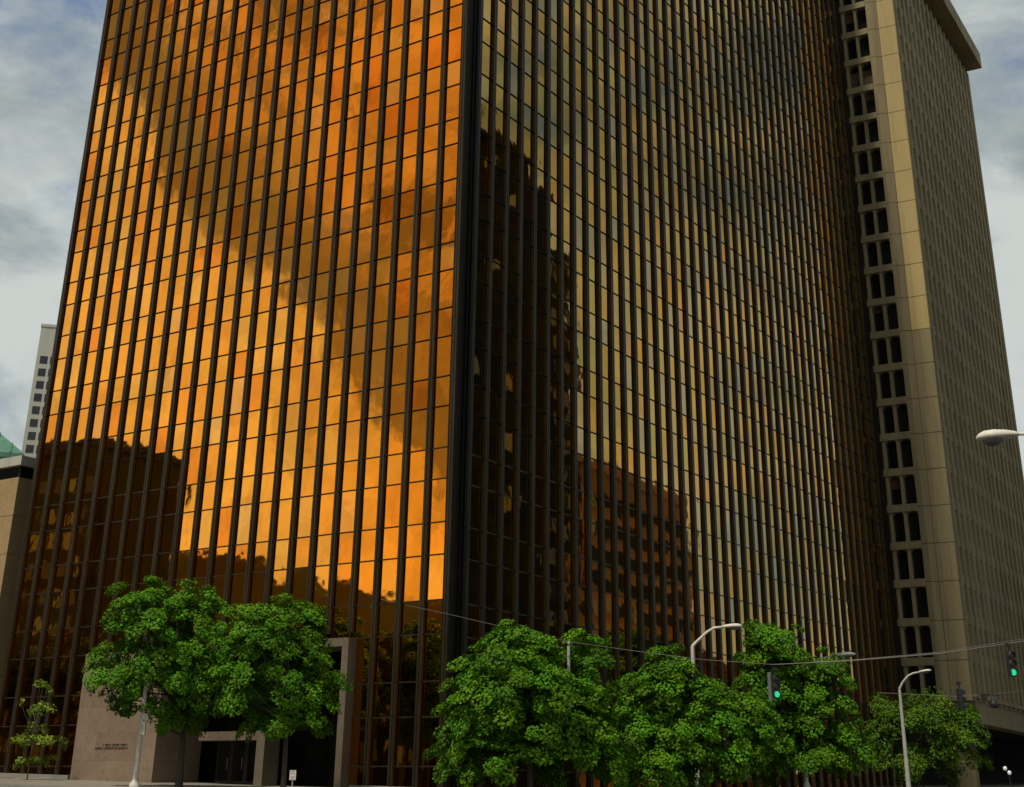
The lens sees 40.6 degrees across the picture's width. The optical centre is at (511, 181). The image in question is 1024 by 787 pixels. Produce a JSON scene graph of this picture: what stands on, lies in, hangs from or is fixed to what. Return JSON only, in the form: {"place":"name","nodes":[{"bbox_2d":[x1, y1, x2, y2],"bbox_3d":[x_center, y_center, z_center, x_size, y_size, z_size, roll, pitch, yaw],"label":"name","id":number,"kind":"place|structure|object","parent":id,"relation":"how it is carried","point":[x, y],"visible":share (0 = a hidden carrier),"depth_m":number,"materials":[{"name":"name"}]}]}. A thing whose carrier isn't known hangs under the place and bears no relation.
{"place":"outdoors","nodes":[
{"label":"outdoors","id":0,"kind":"place"},
{"bbox_2d":[0,432,23,458],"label":"copper roofed building","id":1,"kind":"structure","parent":0,"point":[8,448],"depth_m":105.57,"materials":[{"name":"green metal"}]},
{"bbox_2d":[0,777,1023,786],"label":"sidewalk","id":2,"kind":"structure","parent":0,"point":[50,782],"depth_m":74.24,"materials":[{"name":"grey concrete"}]},
{"bbox_2d":[10,679,68,779],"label":"young tree","id":3,"kind":"object","parent":2,"relation":"on","point":[23,740],"visible":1,"depth_m":79.00,"materials":[{"name":"green plant"}]},
{"bbox_2d":[129,638,152,786],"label":"street pole","id":4,"kind":"object","parent":2,"relation":"on","point":[141,733],"visible":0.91,"depth_m":68.56,"materials":[{"name":"grey metal"}]},
{"bbox_2d":[82,575,235,786],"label":"maple tree","id":5,"kind":"object","parent":2,"relation":"on","point":[179,680],"visible":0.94,"depth_m":69.85,"materials":[{"name":"green plant"}]},
{"bbox_2d":[205,593,353,786],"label":"maple tree","id":6,"kind":"object","parent":2,"relation":"on","point":[296,703],"visible":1,"depth_m":66.23,"materials":[{"name":"green plant"}]},
{"bbox_2d":[289,770,295,786],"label":"street sign","id":7,"kind":"object","parent":2,"relation":"on","point":[292,777],"visible":1,"depth_m":63.83,"materials":[{"name":"metal"}]},
{"bbox_2d":[0,0,909,786],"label":"office tower","id":8,"kind":"structure","parent":2,"relation":"on","point":[544,316],"depth_m":88.52,"materials":[{"name":"orange glass"}]},
{"bbox_2d":[215,741,232,783],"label":"door","id":9,"kind":"structure","parent":8,"relation":"in","point":[224,754],"depth_m":78.47,"materials":[{"name":"black glass"}]},
{"bbox_2d":[229,741,247,783],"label":"door","id":10,"kind":"structure","parent":8,"relation":"in","point":[239,749],"depth_m":77.86,"materials":[{"name":"black glass"}]},
{"bbox_2d":[244,741,256,784],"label":"door","id":11,"kind":"structure","parent":8,"relation":"in","point":[251,747],"depth_m":77.40,"materials":[{"name":"black glass"}]},
{"bbox_2d":[381,599,1023,664],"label":"span wire","id":12,"kind":"object","parent":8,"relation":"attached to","point":[935,653],"visible":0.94,"depth_m":54.28,"materials":[{"name":"grey metal"}]},
{"bbox_2d":[567,641,569,670],"bbox_3d":[2.509,21.051,61.192,0.120,1.336,0.760,-1,-24,4],"label":"hanging sign","id":13,"kind":"object","parent":12,"relation":"hanging from","point":[568,654],"visible":0.89,"depth_m":60.86,"materials":[{"name":"metal"}]},
{"bbox_2d":[767,667,780,700],"bbox_3d":[10.543,20.197,55.599,0.438,1.280,0.303,5,-24,-9],"label":"traffic light","id":14,"kind":"object","parent":12,"relation":"hanging from","point":[774,679],"visible":1,"depth_m":55.57,"materials":[{"name":"black metal"}]},
{"bbox_2d":[1005,643,1017,676],"bbox_3d":[18.532,17.745,51.319,0.284,1.169,0.302,7,-25,-13],"label":"traffic light","id":15,"kind":"object","parent":12,"relation":"hanging from","point":[1011,662],"visible":1,"depth_m":51.22,"materials":[{"name":"black metal"}]},
{"bbox_2d":[422,618,629,786],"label":"maple tree","id":16,"kind":"object","parent":2,"relation":"on","point":[566,729],"visible":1,"depth_m":59.77,"materials":[{"name":"green plant"}]},
{"bbox_2d":[604,643,791,786],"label":"maple tree","id":17,"kind":"object","parent":2,"relation":"on","point":[666,694],"visible":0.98,"depth_m":63.70,"materials":[{"name":"green plant"}]},
{"bbox_2d":[691,623,741,783],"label":"street lamp","id":18,"kind":"object","parent":2,"relation":"on","point":[734,626],"visible":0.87,"depth_m":72.94,"materials":[{"name":"grey metal"}]},
{"bbox_2d":[726,618,876,786],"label":"maple tree","id":19,"kind":"object","parent":2,"relation":"on","point":[767,643],"visible":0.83,"depth_m":86.91,"materials":[{"name":"green plant"}]},
{"bbox_2d":[800,652,855,786],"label":"street lamp","id":20,"kind":"object","parent":2,"relation":"on","point":[845,655],"visible":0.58,"depth_m":102.38,"materials":[{"name":"grey metal"}]},
{"bbox_2d":[859,686,994,786],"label":"maple tree","id":21,"kind":"object","parent":2,"relation":"on","point":[949,727],"visible":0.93,"depth_m":95.00,"materials":[{"name":"green plant"}]},
{"bbox_2d":[1003,766,1010,786],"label":"globe lamp","id":22,"kind":"object","parent":2,"relation":"on","point":[1005,769],"visible":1,"depth_m":111.72,"materials":[{"name":"white glass"}]},
{"bbox_2d":[0,0,1023,475],"label":"sky","id":23,"kind":"structure","parent":0,"point":[49,49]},
{"bbox_3d":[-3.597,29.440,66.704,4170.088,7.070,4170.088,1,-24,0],"label":"ground","id":24,"kind":"structure","parent":0,"visible":0},
{"bbox_2d":[0,455,35,685],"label":"stone building","id":25,"kind":"structure","parent":24,"relation":"on","point":[16,475],"depth_m":95.01,"materials":[{"name":"brown"}]},
{"bbox_2d":[0,784,61,786],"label":"kerb","id":26,"kind":"structure","parent":24,"relation":"on","point":[7,785],"depth_m":66.89,"materials":[{"name":"concrete"}]},
{"bbox_2d":[22,324,56,457],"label":"building","id":27,"kind":"structure","parent":24,"relation":"on","point":[38,395],"depth_m":386.54,"materials":[{"name":"concrete"}]},
{"bbox_2d":[25,445,33,452],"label":"window","id":28,"kind":"structure","parent":27,"relation":"in","point":[29,448],"depth_m":379.80,"materials":[{"name":"grey glass"}]},
{"bbox_2d":[27,432,35,439],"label":"window","id":29,"kind":"structure","parent":27,"relation":"in","point":[31,435],"depth_m":381.29,"materials":[{"name":"grey glass"}]},
{"bbox_2d":[29,419,37,426],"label":"window","id":30,"kind":"structure","parent":27,"relation":"in","point":[33,422],"depth_m":382.74,"materials":[{"name":"grey glass"}]},
{"bbox_2d":[31,406,39,413],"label":"window","id":31,"kind":"structure","parent":27,"relation":"in","point":[35,409],"depth_m":384.23,"materials":[{"name":"grey glass"}]},
{"bbox_2d":[33,393,41,400],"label":"window","id":32,"kind":"structure","parent":27,"relation":"in","point":[37,397],"depth_m":385.69,"materials":[{"name":"grey glass"}]},
{"bbox_2d":[35,381,43,388],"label":"window","id":33,"kind":"structure","parent":27,"relation":"in","point":[39,384],"depth_m":387.20,"materials":[{"name":"grey glass"}]},
{"bbox_2d":[37,368,45,375],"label":"window","id":34,"kind":"structure","parent":27,"relation":"in","point":[41,372],"depth_m":388.67,"materials":[{"name":"grey glass"}]},
{"bbox_2d":[39,356,47,363],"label":"window","id":35,"kind":"structure","parent":27,"relation":"in","point":[43,359],"depth_m":390.14,"materials":[{"name":"grey glass"}]},
{"bbox_2d":[898,669,930,786],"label":"street lamp","id":36,"kind":"object","parent":24,"relation":"on","point":[907,773],"visible":1,"depth_m":74.43,"materials":[{"name":"metal"}]},
{"bbox_2d":[835,0,1023,786],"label":"concrete tower","id":37,"kind":"structure","parent":24,"relation":"on","point":[953,494],"depth_m":140.41,"materials":[{"name":"brown concrete"}]},
{"bbox_2d":[843,0,851,5],"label":"window","id":38,"kind":"structure","parent":37,"relation":"in","point":[846,2],"depth_m":152.26,"materials":[{"name":"black glass"}]},
{"bbox_2d":[845,13,853,32],"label":"window","id":39,"kind":"structure","parent":37,"relation":"in","point":[849,21],"depth_m":151.15,"materials":[{"name":"black glass"}]},
{"bbox_2d":[848,40,856,59],"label":"window","id":40,"kind":"structure","parent":37,"relation":"in","point":[852,51],"depth_m":149.83,"materials":[{"name":"black glass"}]},
{"bbox_2d":[850,68,859,87],"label":"window","id":41,"kind":"structure","parent":37,"relation":"in","point":[855,82],"depth_m":148.33,"materials":[{"name":"brown glass"}]},
{"bbox_2d":[853,96,862,115],"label":"window","id":42,"kind":"structure","parent":37,"relation":"in","point":[857,101],"depth_m":147.02,"materials":[{"name":"black glass"}]},
{"bbox_2d":[856,124,865,144],"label":"window","id":43,"kind":"structure","parent":37,"relation":"in","point":[860,132],"depth_m":145.64,"materials":[{"name":"black glass"}]},
{"bbox_2d":[857,10,866,29],"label":"window","id":44,"kind":"structure","parent":37,"relation":"in","point":[862,22],"depth_m":150.56,"materials":[{"name":"black glass"}]},
{"bbox_2d":[859,153,868,174],"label":"window","id":45,"kind":"structure","parent":37,"relation":"in","point":[863,162],"depth_m":144.23,"materials":[{"name":"black glass"}]},
{"bbox_2d":[860,37,869,56],"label":"window","id":46,"kind":"structure","parent":37,"relation":"in","point":[864,42],"depth_m":149.13,"materials":[{"name":"black glass"}]},
{"bbox_2d":[862,183,871,204],"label":"window","id":47,"kind":"structure","parent":37,"relation":"in","point":[866,192],"depth_m":142.86,"materials":[{"name":"black glass"}]},
{"bbox_2d":[863,64,872,84],"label":"window","id":48,"kind":"structure","parent":37,"relation":"in","point":[867,70],"depth_m":147.68,"materials":[{"name":"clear glass"}]},
{"bbox_2d":[864,213,874,235],"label":"window","id":49,"kind":"structure","parent":37,"relation":"in","point":[869,222],"depth_m":141.47,"materials":[{"name":"black glass"}]},
{"bbox_2d":[866,92,875,113],"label":"window","id":50,"kind":"structure","parent":37,"relation":"in","point":[870,98],"depth_m":146.36,"materials":[{"name":"black glass"}]},
{"bbox_2d":[867,244,877,266],"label":"window","id":51,"kind":"structure","parent":37,"relation":"in","point":[872,252],"depth_m":140.06,"materials":[{"name":"black glass"}]},
{"bbox_2d":[868,121,878,142],"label":"window","id":52,"kind":"structure","parent":37,"relation":"in","point":[873,127],"depth_m":145.00,"materials":[{"name":"black glass"}]},
{"bbox_2d":[870,275,880,298],"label":"window","id":53,"kind":"structure","parent":37,"relation":"in","point":[875,282],"depth_m":138.70,"materials":[{"name":"black glass"}]},
{"bbox_2d":[871,150,881,171],"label":"window","id":54,"kind":"structure","parent":37,"relation":"in","point":[876,155],"depth_m":143.60,"materials":[{"name":"black glass"}]},
{"bbox_2d":[874,307,884,331],"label":"window","id":55,"kind":"structure","parent":37,"relation":"in","point":[878,312],"depth_m":137.32,"materials":[{"name":"black glass"}]},
{"bbox_2d":[874,180,884,202],"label":"window","id":56,"kind":"structure","parent":37,"relation":"in","point":[879,185],"depth_m":142.22,"materials":[{"name":"black glass"}]},
{"bbox_2d":[877,340,887,364],"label":"window","id":57,"kind":"structure","parent":37,"relation":"in","point":[881,345],"depth_m":135.92,"materials":[{"name":"black glass"}]},
{"bbox_2d":[877,210,888,233],"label":"window","id":58,"kind":"structure","parent":37,"relation":"in","point":[882,215],"depth_m":140.82,"materials":[{"name":"black glass"}]},
{"bbox_2d":[880,373,890,398],"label":"window","id":59,"kind":"structure","parent":37,"relation":"in","point":[884,378],"depth_m":134.53,"materials":[{"name":"black glass"}]},
{"bbox_2d":[881,241,891,264],"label":"window","id":60,"kind":"structure","parent":37,"relation":"in","point":[885,246],"depth_m":139.42,"materials":[{"name":"black glass"}]},
{"bbox_2d":[883,407,894,433],"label":"window","id":61,"kind":"structure","parent":37,"relation":"in","point":[888,412],"depth_m":133.13,"materials":[{"name":"black glass"}]},
{"bbox_2d":[884,273,894,296],"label":"window","id":62,"kind":"structure","parent":37,"relation":"in","point":[888,278],"depth_m":138.06,"materials":[{"name":"black glass"}]},
{"bbox_2d":[887,442,897,468],"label":"window","id":63,"kind":"structure","parent":37,"relation":"in","point":[891,447],"depth_m":131.77,"materials":[{"name":"black glass"}]},
{"bbox_2d":[887,305,898,329],"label":"window","id":64,"kind":"structure","parent":37,"relation":"in","point":[892,310],"depth_m":136.65,"materials":[{"name":"black glass"}]},
{"bbox_2d":[890,477,901,504],"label":"window","id":65,"kind":"structure","parent":37,"relation":"in","point":[895,482],"depth_m":130.36,"materials":[{"name":"black glass"}]},
{"bbox_2d":[890,338,901,362],"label":"window","id":66,"kind":"structure","parent":37,"relation":"in","point":[895,342],"depth_m":135.26,"materials":[{"name":"black glass"}]},
{"bbox_2d":[894,513,905,541],"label":"window","id":67,"kind":"structure","parent":37,"relation":"in","point":[898,518],"depth_m":128.97,"materials":[{"name":"black glass"}]},
{"bbox_2d":[894,371,905,396],"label":"window","id":68,"kind":"structure","parent":37,"relation":"in","point":[898,376],"depth_m":133.88,"materials":[{"name":"black glass"}]},
{"bbox_2d":[897,550,909,579],"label":"window","id":69,"kind":"structure","parent":37,"relation":"in","point":[902,555],"depth_m":127.59,"materials":[{"name":"black glass"}]},
{"bbox_2d":[897,405,909,431],"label":"window","id":70,"kind":"structure","parent":37,"relation":"in","point":[902,410],"depth_m":132.48,"materials":[{"name":"black glass"}]},
{"bbox_2d":[901,588,912,617],"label":"window","id":71,"kind":"structure","parent":37,"relation":"in","point":[905,593],"depth_m":126.20,"materials":[{"name":"black glass"}]},
{"bbox_2d":[901,440,912,467],"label":"window","id":72,"kind":"structure","parent":37,"relation":"in","point":[906,449],"depth_m":131.10,"materials":[{"name":"black glass"}]},
{"bbox_2d":[905,627,916,657],"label":"window","id":73,"kind":"structure","parent":37,"relation":"in","point":[910,631],"depth_m":124.85,"materials":[{"name":"black glass"}]},
{"bbox_2d":[905,476,916,503],"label":"window","id":74,"kind":"structure","parent":37,"relation":"in","point":[911,497],"depth_m":129.73,"materials":[{"name":"black glass"}]},
{"bbox_2d":[908,512,920,540],"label":"window","id":75,"kind":"structure","parent":37,"relation":"in","point":[914,526],"depth_m":128.34,"materials":[{"name":"black glass"}]},
{"bbox_2d":[909,666,920,696],"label":"window","id":76,"kind":"structure","parent":37,"relation":"in","point":[914,679],"depth_m":123.49,"materials":[{"name":"black glass"}]},
{"bbox_2d":[912,549,924,578],"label":"window","id":77,"kind":"structure","parent":37,"relation":"in","point":[918,565],"depth_m":126.94,"materials":[{"name":"black glass"}]},
{"bbox_2d":[916,587,928,617],"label":"window","id":78,"kind":"structure","parent":37,"relation":"in","point":[921,594],"depth_m":125.55,"materials":[{"name":"black glass"}]},
{"bbox_2d":[920,626,932,656],"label":"window","id":79,"kind":"structure","parent":37,"relation":"in","point":[925,632],"depth_m":124.21,"materials":[{"name":"black glass"}]},
{"bbox_2d":[924,666,936,697],"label":"window","id":80,"kind":"structure","parent":37,"relation":"in","point":[930,680],"depth_m":122.82,"materials":[{"name":"black glass"}]},
{"bbox_2d":[956,681,966,710],"bbox_3d":[17.228,19.729,53.038,0.266,1.030,0.251,7,-25,-14],"label":"traffic light","id":81,"kind":"object","parent":24,"relation":"on","point":[961,699],"visible":1,"depth_m":52.92,"materials":[{"name":"black metal"}]},
{"bbox_2d":[889,690,1023,696],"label":"signal cable","id":82,"kind":"object","parent":81,"relation":"attached to","point":[951,696],"visible":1,"depth_m":53.41,"materials":[{"name":"grey metal"}]},
{"bbox_2d":[978,694,999,707],"bbox_3d":[18.026,19.586,52.170,0.802,0.502,0.340,1,-24,0],"label":"bracket lamp","id":83,"kind":"object","parent":82,"relation":"attached to","point":[993,703],"visible":1,"depth_m":52.11,"materials":[{"name":"black metal"}]},
{"bbox_2d":[976,429,1023,446],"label":"street lamp","id":84,"kind":"object","parent":24,"relation":"on","point":[993,437],"visible":1,"depth_m":28.52,"materials":[{"name":"white metal"}]}
]}

